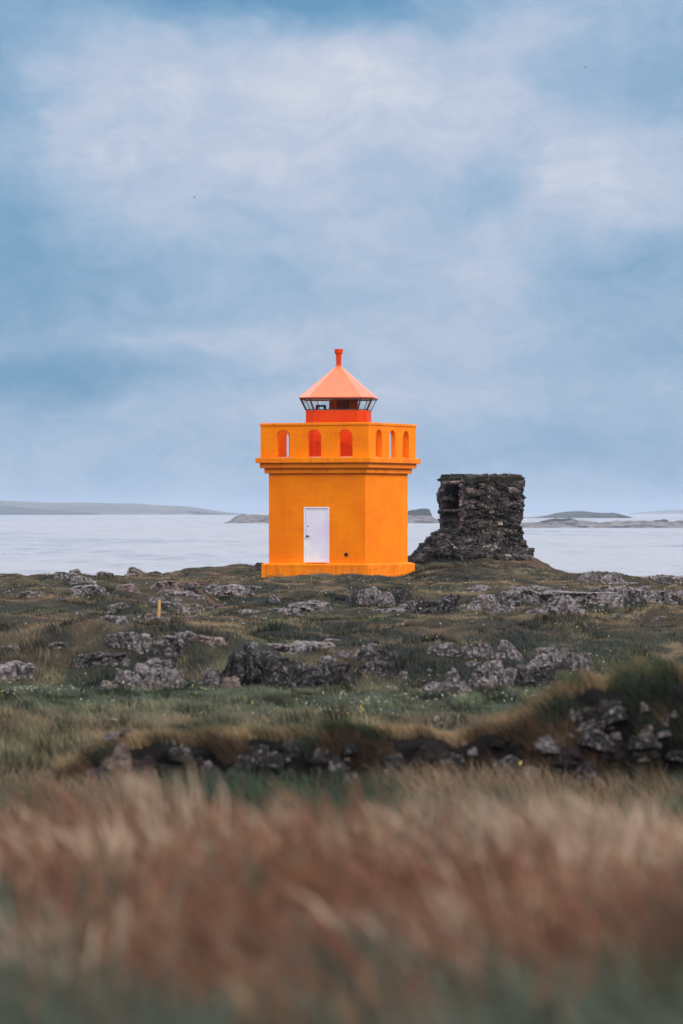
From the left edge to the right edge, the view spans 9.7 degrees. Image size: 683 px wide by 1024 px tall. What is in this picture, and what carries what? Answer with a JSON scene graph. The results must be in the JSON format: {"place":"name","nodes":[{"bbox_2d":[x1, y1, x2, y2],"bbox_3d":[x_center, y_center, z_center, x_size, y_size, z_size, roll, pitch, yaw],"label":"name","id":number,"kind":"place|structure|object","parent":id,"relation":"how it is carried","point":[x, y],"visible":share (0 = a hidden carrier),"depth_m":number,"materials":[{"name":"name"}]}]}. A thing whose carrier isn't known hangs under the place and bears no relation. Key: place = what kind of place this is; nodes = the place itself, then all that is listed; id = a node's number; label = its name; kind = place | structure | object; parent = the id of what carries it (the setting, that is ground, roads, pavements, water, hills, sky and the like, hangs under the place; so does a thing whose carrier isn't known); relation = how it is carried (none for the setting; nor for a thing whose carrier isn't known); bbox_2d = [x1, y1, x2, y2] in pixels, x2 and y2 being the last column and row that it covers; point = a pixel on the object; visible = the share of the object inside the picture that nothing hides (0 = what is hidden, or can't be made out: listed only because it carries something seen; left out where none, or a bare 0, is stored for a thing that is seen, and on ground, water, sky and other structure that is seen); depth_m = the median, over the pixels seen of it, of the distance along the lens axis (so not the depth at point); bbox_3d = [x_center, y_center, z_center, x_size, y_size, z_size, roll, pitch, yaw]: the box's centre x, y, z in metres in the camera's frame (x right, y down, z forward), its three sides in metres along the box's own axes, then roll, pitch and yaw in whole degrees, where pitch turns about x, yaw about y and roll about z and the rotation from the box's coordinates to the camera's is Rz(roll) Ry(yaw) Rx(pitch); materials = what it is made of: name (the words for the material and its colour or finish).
{"place":"outdoors","nodes":[
{"label":"outdoors","id":0,"kind":"place"},
{"bbox_2d":[0,506,101,514],"bbox_3d":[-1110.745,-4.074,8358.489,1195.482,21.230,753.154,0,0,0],"label":"headland","id":1,"kind":"structure","parent":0,"point":[9,510],"depth_m":8135.17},
{"bbox_2d":[0,501,240,514],"bbox_3d":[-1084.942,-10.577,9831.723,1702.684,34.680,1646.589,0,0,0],"label":"hill","id":2,"kind":"structure","parent":0,"point":[120,509],"depth_m":9339.59,"materials":[{"name":"grey"}]},
{"bbox_2d":[193,512,239,514],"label":"headland","id":3,"kind":"structure","parent":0,"point":[205,513],"depth_m":8381.24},
{"bbox_2d":[0,557,682,832],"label":"ground","id":4,"kind":"structure","parent":0,"point":[264,645],"depth_m":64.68,"materials":[{"name":"plant"}]},
{"bbox_2d":[1,645,19,650],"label":"rock slab","id":5,"kind":"object","parent":4,"relation":"on","point":[9,647],"visible":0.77,"depth_m":61.02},
{"bbox_2d":[0,660,38,679],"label":"rock slab","id":6,"kind":"object","parent":4,"relation":"on","point":[13,668],"visible":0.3,"depth_m":59.15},
{"bbox_2d":[15,590,46,598],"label":"rock slab","id":7,"kind":"object","parent":4,"relation":"on","point":[30,593],"visible":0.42,"depth_m":84.17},
{"bbox_2d":[49,642,66,648],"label":"rock slab","id":8,"kind":"object","parent":4,"relation":"on","point":[58,644],"visible":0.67,"depth_m":61.09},
{"bbox_2d":[53,568,81,579],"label":"boulder","id":9,"kind":"object","parent":4,"relation":"on","point":[64,575],"visible":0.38,"depth_m":104.81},
{"bbox_2d":[70,593,83,597],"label":"rock slab","id":10,"kind":"object","parent":4,"relation":"on","point":[78,595],"visible":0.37,"depth_m":85.55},
{"bbox_2d":[74,662,85,668],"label":"rock slab","id":11,"kind":"object","parent":4,"relation":"on","point":[77,665],"visible":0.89,"depth_m":59.73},
{"bbox_2d":[68,575,96,584],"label":"rock slab","id":12,"kind":"object","parent":4,"relation":"on","point":[77,579],"visible":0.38,"depth_m":102.88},
{"bbox_2d":[70,584,109,594],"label":"rock slab","id":13,"kind":"object","parent":4,"relation":"on","point":[91,588],"visible":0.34,"depth_m":86.28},
{"bbox_2d":[74,650,130,667],"bbox_3d":[-3.566,2.289,59.938,1.080,0.472,0.718,0,0,-9],"label":"rock ledge","id":14,"kind":"object","parent":4,"relation":"on","point":[115,658],"visible":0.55,"depth_m":59.81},
{"bbox_2d":[96,571,113,576],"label":"rock slab","id":15,"kind":"object","parent":4,"relation":"on","point":[104,574],"visible":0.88,"depth_m":105.91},
{"bbox_2d":[99,681,113,688],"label":"boulder","id":16,"kind":"object","parent":4,"relation":"on","point":[107,683],"visible":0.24,"depth_m":56.18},
{"bbox_2d":[100,615,128,624],"bbox_3d":[-3.492,1.752,62.209,0.559,0.333,0.475,0,0,8],"label":"rock slab","id":17,"kind":"object","parent":4,"relation":"on","point":[120,620],"visible":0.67,"depth_m":62.11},
{"bbox_2d":[108,602,128,609],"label":"rock slab","id":18,"kind":"object","parent":4,"relation":"on","point":[122,605],"visible":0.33,"depth_m":79.75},
{"bbox_2d":[120,658,129,666],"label":"boulder","id":19,"kind":"object","parent":4,"relation":"on","point":[125,662],"visible":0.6,"depth_m":59.76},
{"bbox_2d":[104,632,151,650],"bbox_3d":[-3.248,2.055,60.777,0.815,0.502,0.580,0,0,10],"label":"rock ledge","id":20,"kind":"object","parent":4,"relation":"on","point":[134,641],"visible":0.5,"depth_m":60.66,"materials":[{"name":"stone"}]},
{"bbox_2d":[116,583,140,592],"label":"rock slab","id":21,"kind":"object","parent":4,"relation":"on","point":[130,587],"visible":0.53,"depth_m":86.97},
{"bbox_2d":[124,567,145,575],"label":"rock","id":22,"kind":"object","parent":4,"relation":"on","point":[132,570],"visible":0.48,"depth_m":150.20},
{"bbox_2d":[137,613,153,617],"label":"rock slab","id":23,"kind":"object","parent":4,"relation":"on","point":[147,615],"visible":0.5,"depth_m":74.35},
{"bbox_2d":[135,649,163,660],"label":"boulder","id":24,"kind":"object","parent":4,"relation":"on","point":[148,654],"visible":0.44,"depth_m":60.18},
{"bbox_2d":[113,663,186,689],"bbox_3d":[-2.874,2.570,58.095,1.038,0.808,0.922,0,0,-42],"label":"rock ledge","id":25,"kind":"object","parent":4,"relation":"on","point":[146,675],"visible":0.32,"depth_m":57.88,"materials":[{"name":"stone"}]},
{"bbox_2d":[144,658,171,668],"bbox_3d":[-2.777,2.390,59.935,0.531,0.458,0.416,0,0,-3],"label":"rock slab","id":26,"kind":"object","parent":4,"relation":"on","point":[156,663],"visible":0.32,"depth_m":59.84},
{"bbox_2d":[157,600,160,616],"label":"marker stake","id":27,"kind":"object","parent":4,"relation":"on","point":[159,607],"visible":0.59,"depth_m":74.38,"materials":[{"name":"orange wood"}]},
{"bbox_2d":[146,616,175,621],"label":"rock slab","id":28,"kind":"object","parent":4,"relation":"on","point":[160,618],"visible":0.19,"depth_m":74.00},
{"bbox_2d":[148,596,182,602],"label":"rock slab","id":29,"kind":"object","parent":4,"relation":"on","point":[168,599],"visible":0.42,"depth_m":81.26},
{"bbox_2d":[149,580,183,591],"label":"rock slab","id":30,"kind":"object","parent":4,"relation":"on","point":[161,586],"visible":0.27,"depth_m":102.60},
{"bbox_2d":[151,635,183,647],"bbox_3d":[-2.665,2.096,61.258,0.683,0.464,0.572,0,0,-14],"label":"rock slab","id":31,"kind":"object","parent":4,"relation":"on","point":[166,641],"visible":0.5,"depth_m":61.15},
{"bbox_2d":[161,602,182,607],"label":"rock slab","id":32,"kind":"object","parent":4,"relation":"on","point":[170,604],"visible":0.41,"depth_m":80.76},
{"bbox_2d":[167,642,184,655],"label":"boulder","id":33,"kind":"object","parent":4,"relation":"on","point":[178,650],"visible":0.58,"depth_m":60.83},
{"bbox_2d":[161,589,195,596],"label":"rock slab","id":34,"kind":"object","parent":4,"relation":"on","point":[168,592],"visible":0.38,"depth_m":84.12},
{"bbox_2d":[172,605,193,613],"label":"boulder","id":35,"kind":"object","parent":4,"relation":"on","point":[186,609],"visible":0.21,"depth_m":79.55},
{"bbox_2d":[172,631,195,637],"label":"rock slab","id":36,"kind":"object","parent":4,"relation":"on","point":[190,634],"visible":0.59,"depth_m":61.85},
{"bbox_2d":[184,585,200,594],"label":"rock slab","id":37,"kind":"object","parent":4,"relation":"on","point":[189,588],"visible":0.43,"depth_m":85.22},
{"bbox_2d":[191,604,203,611],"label":"boulder","id":38,"kind":"object","parent":4,"relation":"on","point":[198,608],"visible":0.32,"depth_m":80.48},
{"bbox_2d":[189,582,205,586],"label":"rock slab","id":39,"kind":"object","parent":4,"relation":"on","point":[196,584],"visible":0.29,"depth_m":105.02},
{"bbox_2d":[191,595,206,603],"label":"rock slab","id":40,"kind":"object","parent":4,"relation":"on","point":[201,598],"visible":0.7,"depth_m":83.82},
{"bbox_2d":[183,635,229,646],"bbox_3d":[-2.154,2.023,61.872,0.910,0.280,0.857,0,0,5],"label":"rock slab","id":41,"kind":"object","parent":4,"relation":"on","point":[210,641],"visible":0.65,"depth_m":61.68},
{"bbox_2d":[198,667,220,685],"bbox_3d":[-1.890,2.473,58.320,0.570,0.461,0.357,0,0,40],"label":"boulder","id":42,"kind":"object","parent":4,"relation":"on","point":[211,676],"visible":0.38,"depth_m":58.21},
{"bbox_2d":[204,604,224,610],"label":"boulder","id":43,"kind":"object","parent":4,"relation":"on","point":[214,607],"visible":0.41,"depth_m":80.44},
{"bbox_2d":[221,675,240,687],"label":"boulder","id":44,"kind":"object","parent":4,"relation":"on","point":[230,682],"visible":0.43,"depth_m":53.13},
{"bbox_2d":[204,584,261,596],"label":"rock slab","id":45,"kind":"object","parent":4,"relation":"on","point":[226,590],"visible":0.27,"depth_m":99.64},
{"bbox_2d":[235,609,259,614],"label":"rock slab","id":46,"kind":"object","parent":4,"relation":"on","point":[247,611],"visible":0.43,"depth_m":78.44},
{"bbox_2d":[221,641,281,685],"bbox_3d":[-1.302,2.481,58.440,1.413,1.203,1.176,0,0,3],"label":"rock ledge","id":47,"kind":"object","parent":4,"relation":"on","point":[248,661],"visible":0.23,"depth_m":58.15,"materials":[{"name":"stone"}]},
{"bbox_2d":[250,641,260,646],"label":"rock slab","id":48,"kind":"object","parent":4,"relation":"on","point":[254,643],"visible":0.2,"depth_m":62.41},
{"bbox_2d":[249,562,263,570],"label":"boulder","id":49,"kind":"object","parent":4,"relation":"on","point":[257,567],"visible":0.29,"depth_m":151.00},
{"bbox_2d":[269,594,279,602],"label":"rock","id":50,"kind":"object","parent":4,"relation":"on","point":[274,598],"visible":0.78,"depth_m":87.53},
{"bbox_2d":[270,608,302,615],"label":"rock slab","id":51,"kind":"object","parent":4,"relation":"on","point":[294,611],"visible":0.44,"depth_m":78.42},
{"bbox_2d":[261,655,313,688],"bbox_3d":[-0.821,2.438,58.079,0.879,0.777,0.555,0,0,12],"label":"boulder","id":52,"kind":"object","parent":4,"relation":"on","point":[280,670],"visible":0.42,"depth_m":57.90,"materials":[{"name":"stone"}]},
{"bbox_2d":[286,648,300,653],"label":"boulder","id":53,"kind":"object","parent":4,"relation":"on","point":[296,651],"visible":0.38,"depth_m":62.27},
{"bbox_2d":[267,640,335,651],"bbox_3d":[-0.710,2.224,63.062,1.284,0.436,1.024,0,0,17],"label":"rock slab","id":54,"kind":"object","parent":4,"relation":"on","point":[303,645],"visible":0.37,"depth_m":62.93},
{"bbox_2d":[4,664,599,720],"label":"wildflowers","id":55,"kind":"object","parent":4,"relation":"on","point":[269,712],"visible":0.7,"depth_m":44.61,"materials":[{"name":"plant"}]},
{"bbox_2d":[283,600,332,611],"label":"rock slab","id":56,"kind":"object","parent":4,"relation":"on","point":[312,605],"visible":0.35,"depth_m":79.76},
{"bbox_2d":[319,655,335,661],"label":"rock slab","id":57,"kind":"object","parent":4,"relation":"on","point":[327,658],"visible":0.31,"depth_m":60.87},
{"bbox_2d":[309,660,351,686],"bbox_3d":[-0.323,2.492,58.649,1.045,0.688,0.857,0,0,-13],"label":"rock ledge","id":58,"kind":"object","parent":4,"relation":"on","point":[323,673],"visible":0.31,"depth_m":58.60,"materials":[{"name":"stone"}]},
{"bbox_2d":[323,638,340,641],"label":"rock slab","id":59,"kind":"object","parent":4,"relation":"on","point":[330,640],"visible":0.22,"depth_m":65.11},
{"bbox_2d":[255,349,420,577],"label":"lighthouse","id":60,"kind":"object","parent":4,"relation":"on","point":[338,490],"visible":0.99,"depth_m":140.98,"materials":[{"name":"orange paint"}]},
{"bbox_2d":[304,507,328,562],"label":"door","id":61,"kind":"structure","parent":60,"relation":"in","point":[316,519],"depth_m":140.75,"materials":[{"name":"white paint"}]},
{"bbox_2d":[0,753,682,1023],"bbox_3d":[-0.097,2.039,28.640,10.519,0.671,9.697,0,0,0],"label":"grass","id":62,"kind":"structure","parent":4,"relation":"on","point":[436,790],"depth_m":31.16,"materials":[{"name":"plant"}]},
{"bbox_2d":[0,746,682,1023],"bbox_3d":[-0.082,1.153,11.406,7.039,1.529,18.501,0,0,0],"label":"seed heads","id":63,"kind":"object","parent":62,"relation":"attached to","point":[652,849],"visible":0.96,"depth_m":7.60,"materials":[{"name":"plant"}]},
{"bbox_2d":[1,557,681,668],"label":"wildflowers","id":64,"kind":"object","parent":4,"relation":"on","point":[379,604],"visible":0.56,"depth_m":91.53,"materials":[{"name":"plant"}]},
{"bbox_2d":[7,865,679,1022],"bbox_3d":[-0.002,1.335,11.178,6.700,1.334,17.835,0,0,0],"label":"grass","id":65,"kind":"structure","parent":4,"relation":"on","point":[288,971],"depth_m":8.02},
{"bbox_2d":[336,649,359,659],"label":"boulder","id":66,"kind":"object","parent":4,"relation":"on","point":[347,655],"visible":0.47,"depth_m":61.37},
{"bbox_2d":[348,588,361,601],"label":"boulder","id":67,"kind":"object","parent":4,"relation":"on","point":[354,597],"visible":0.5,"depth_m":88.66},
{"bbox_2d":[356,586,381,604],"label":"boulder","id":68,"kind":"object","parent":4,"relation":"on","point":[365,596],"visible":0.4,"depth_m":88.47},
{"bbox_2d":[360,643,377,649],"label":"rock slab","id":69,"kind":"object","parent":4,"relation":"on","point":[374,646],"visible":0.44,"depth_m":62.73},
{"bbox_2d":[353,661,389,675],"bbox_3d":[0.418,2.406,59.769,0.649,0.396,0.422,0,0,-13],"label":"boulder","id":70,"kind":"object","parent":4,"relation":"on","point":[372,667],"visible":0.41,"depth_m":59.67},
{"bbox_2d":[356,649,400,662],"bbox_3d":[0.646,2.296,61.379,0.970,0.427,0.782,0,0,-10],"label":"rock ledge","id":71,"kind":"object","parent":4,"relation":"on","point":[380,654],"visible":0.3,"depth_m":61.24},
{"bbox_2d":[80,667,682,788],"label":"turf wall","id":72,"kind":"structure","parent":4,"relation":"on","point":[273,756],"depth_m":33.62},
{"bbox_2d":[39,655,682,791],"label":"grass","id":73,"kind":"structure","parent":72,"relation":"on","point":[523,723],"depth_m":33.71,"materials":[{"name":"plant"}]},
{"bbox_2d":[373,592,394,607],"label":"boulder","id":74,"kind":"object","parent":4,"relation":"on","point":[387,598],"visible":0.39,"depth_m":87.06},
{"bbox_2d":[373,608,407,612],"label":"rock slab","id":75,"kind":"object","parent":4,"relation":"on","point":[390,610],"visible":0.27,"depth_m":79.60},
{"bbox_2d":[389,586,411,601],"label":"boulder","id":76,"kind":"object","parent":4,"relation":"on","point":[400,593],"visible":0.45,"depth_m":87.59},
{"bbox_2d":[396,671,406,679],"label":"rock slab","id":77,"kind":"object","parent":4,"relation":"on","point":[402,674],"visible":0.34,"depth_m":59.49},
{"bbox_2d":[397,600,417,609],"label":"rock slab","id":78,"kind":"object","parent":4,"relation":"on","point":[408,605],"visible":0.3,"depth_m":80.09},
{"bbox_2d":[412,594,460,613],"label":"boulder","id":79,"kind":"object","parent":4,"relation":"on","point":[450,603],"visible":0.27,"depth_m":79.10,"materials":[{"name":"stone"}]},
{"bbox_2d":[426,643,460,657],"bbox_3d":[1.607,2.200,61.447,0.726,0.431,0.578,0,0,11],"label":"rock slab","id":80,"kind":"object","parent":4,"relation":"on","point":[443,649],"visible":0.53,"depth_m":61.29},
{"bbox_2d":[421,667,470,693],"bbox_3d":[1.426,2.394,54.636,0.743,0.585,0.476,0,0,-12],"label":"boulder","id":81,"kind":"object","parent":4,"relation":"on","point":[452,682],"visible":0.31,"depth_m":54.58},
{"bbox_2d":[408,473,534,563],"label":"ruined tower","id":82,"kind":"structure","parent":4,"relation":"on","point":[481,516],"depth_m":153.76,"materials":[{"name":"stone"}]},
{"bbox_2d":[465,660,481,666],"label":"rock slab","id":83,"kind":"object","parent":4,"relation":"on","point":[470,663],"visible":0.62,"depth_m":60.59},
{"bbox_2d":[460,643,494,658],"bbox_3d":[2.049,2.264,61.247,0.618,0.554,0.426,0,0,10],"label":"rock slab","id":84,"kind":"object","parent":4,"relation":"on","point":[471,650],"visible":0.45,"depth_m":61.11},
{"bbox_2d":[463,585,492,592],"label":"boulder","id":85,"kind":"object","parent":4,"relation":"on","point":[478,588],"visible":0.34,"depth_m":90.76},
{"bbox_2d":[467,594,496,610],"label":"boulder","id":86,"kind":"object","parent":4,"relation":"on","point":[480,602],"visible":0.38,"depth_m":81.17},
{"bbox_2d":[468,659,516,688],"bbox_3d":[2.292,2.558,59.113,0.971,0.814,0.717,0,0,-2],"label":"rock ledge","id":87,"kind":"object","parent":4,"relation":"on","point":[489,672],"visible":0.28,"depth_m":58.91,"materials":[{"name":"stone"}]},
{"bbox_2d":[485,600,514,613],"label":"boulder","id":88,"kind":"object","parent":4,"relation":"on","point":[502,606],"visible":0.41,"depth_m":79.33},
{"bbox_2d":[495,653,505,658],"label":"rock slab","id":89,"kind":"object","parent":4,"relation":"on","point":[502,656],"visible":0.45,"depth_m":61.05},
{"bbox_2d":[495,640,523,661],"bbox_3d":[2.511,2.162,61.339,0.493,0.444,0.305,0,0,23],"label":"rock","id":90,"kind":"object","parent":4,"relation":"on","point":[508,649],"visible":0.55,"depth_m":61.28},
{"bbox_2d":[498,589,538,602],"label":"rock slab","id":91,"kind":"object","parent":4,"relation":"on","point":[523,596],"visible":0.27,"depth_m":85.50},
{"bbox_2d":[508,585,554,592],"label":"rock slab","id":92,"kind":"object","parent":4,"relation":"on","point":[537,588],"visible":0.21,"depth_m":87.85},
{"bbox_2d":[511,665,555,689],"bbox_3d":[2.531,2.313,53.750,0.761,0.570,0.451,0,0,9],"label":"boulder","id":93,"kind":"object","parent":4,"relation":"on","point":[531,676],"visible":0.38,"depth_m":53.59,"materials":[{"name":"stone"}]},
{"bbox_2d":[530,597,540,604],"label":"boulder","id":94,"kind":"object","parent":4,"relation":"on","point":[534,601],"visible":0.15,"depth_m":84.78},
{"bbox_2d":[526,651,565,668],"bbox_3d":[3.070,2.351,60.422,0.793,0.530,0.492,0,0,-11],"label":"boulder","id":95,"kind":"object","parent":4,"relation":"on","point":[555,659],"visible":0.25,"depth_m":60.34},
{"bbox_2d":[535,645,568,655],"bbox_3d":[3.225,2.281,62.075,0.733,0.464,0.637,0,0,-4],"label":"rock slab","id":96,"kind":"object","parent":4,"relation":"on","point":[549,649],"visible":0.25,"depth_m":62.00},
{"bbox_2d":[525,595,585,615],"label":"boulder","id":97,"kind":"object","parent":4,"relation":"on","point":[567,602],"visible":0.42,"depth_m":70.05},
{"bbox_2d":[535,590,623,607],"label":"rock slab","id":98,"kind":"object","parent":4,"relation":"on","point":[548,596],"visible":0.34,"depth_m":81.52,"materials":[{"name":"stone"}]},
{"bbox_2d":[563,652,595,671],"bbox_3d":[3.543,2.345,60.327,0.504,0.528,0.453,0,0,40],"label":"boulder","id":99,"kind":"object","parent":4,"relation":"on","point":[576,659],"visible":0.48,"depth_m":60.22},
{"bbox_2d":[577,573,601,582],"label":"rock slab","id":100,"kind":"object","parent":4,"relation":"on","point":[592,577],"visible":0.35,"depth_m":94.96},
{"bbox_2d":[593,601,617,607],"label":"rock slab","id":101,"kind":"object","parent":4,"relation":"on","point":[605,603],"visible":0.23,"depth_m":80.95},
{"bbox_2d":[589,585,632,591],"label":"rock slab","id":102,"kind":"object","parent":4,"relation":"on","point":[607,588],"visible":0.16,"depth_m":87.49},
{"bbox_2d":[601,573,625,583],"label":"boulder","id":103,"kind":"object","parent":4,"relation":"on","point":[610,578],"visible":0.33,"depth_m":110.00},
{"bbox_2d":[611,613,623,618],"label":"rock slab","id":104,"kind":"object","parent":4,"relation":"on","point":[616,616],"visible":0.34,"depth_m":70.63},
{"bbox_2d":[619,588,662,603],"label":"rock slab","id":105,"kind":"object","parent":4,"relation":"on","point":[639,594],"visible":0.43,"depth_m":82.48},
{"bbox_2d":[652,615,666,620],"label":"boulder","id":106,"kind":"object","parent":4,"relation":"on","point":[661,618],"visible":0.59,"depth_m":68.11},
{"bbox_2d":[645,574,682,584],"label":"rock slab","id":107,"kind":"object","parent":4,"relation":"on","point":[668,579],"visible":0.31,"depth_m":112.38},
{"bbox_2d":[657,590,682,603],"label":"rock slab","id":108,"kind":"object","parent":4,"relation":"on","point":[673,597],"visible":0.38,"depth_m":82.52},
{"bbox_2d":[0,513,682,576],"bbox_3d":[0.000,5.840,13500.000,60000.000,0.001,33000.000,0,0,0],"label":"sea","id":109,"kind":"structure","parent":0,"point":[83,544],"depth_m":748.65,"materials":[{"name":"liquid"}]},
{"bbox_2d":[225,514,438,522],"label":"island","id":110,"kind":"structure","parent":109,"relation":"on","point":[245,518],"depth_m":2109.20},
{"bbox_2d":[408,509,431,515],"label":"island","id":111,"kind":"structure","parent":109,"relation":"on","point":[425,512],"depth_m":2174.63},
{"bbox_2d":[520,520,682,527],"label":"island","id":112,"kind":"structure","parent":109,"relation":"on","point":[612,524],"depth_m":1499.05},
{"bbox_2d":[540,518,574,521],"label":"island","id":113,"kind":"structure","parent":112,"relation":"on","point":[557,519],"depth_m":1552.18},
{"bbox_2d":[629,510,682,513],"bbox_3d":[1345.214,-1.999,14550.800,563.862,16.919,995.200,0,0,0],"label":"island","id":114,"kind":"structure","parent":109,"relation":"on","point":[669,512],"depth_m":14267.14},
{"bbox_2d":[0,0,682,512],"label":"sky","id":115,"kind":"structure","parent":0,"point":[485,222],"materials":[{"name":"blue"}]},
{"bbox_2d":[524,511,631,517],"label":"island","id":116,"kind":"structure","parent":0,"point":[577,514],"depth_m":3926.01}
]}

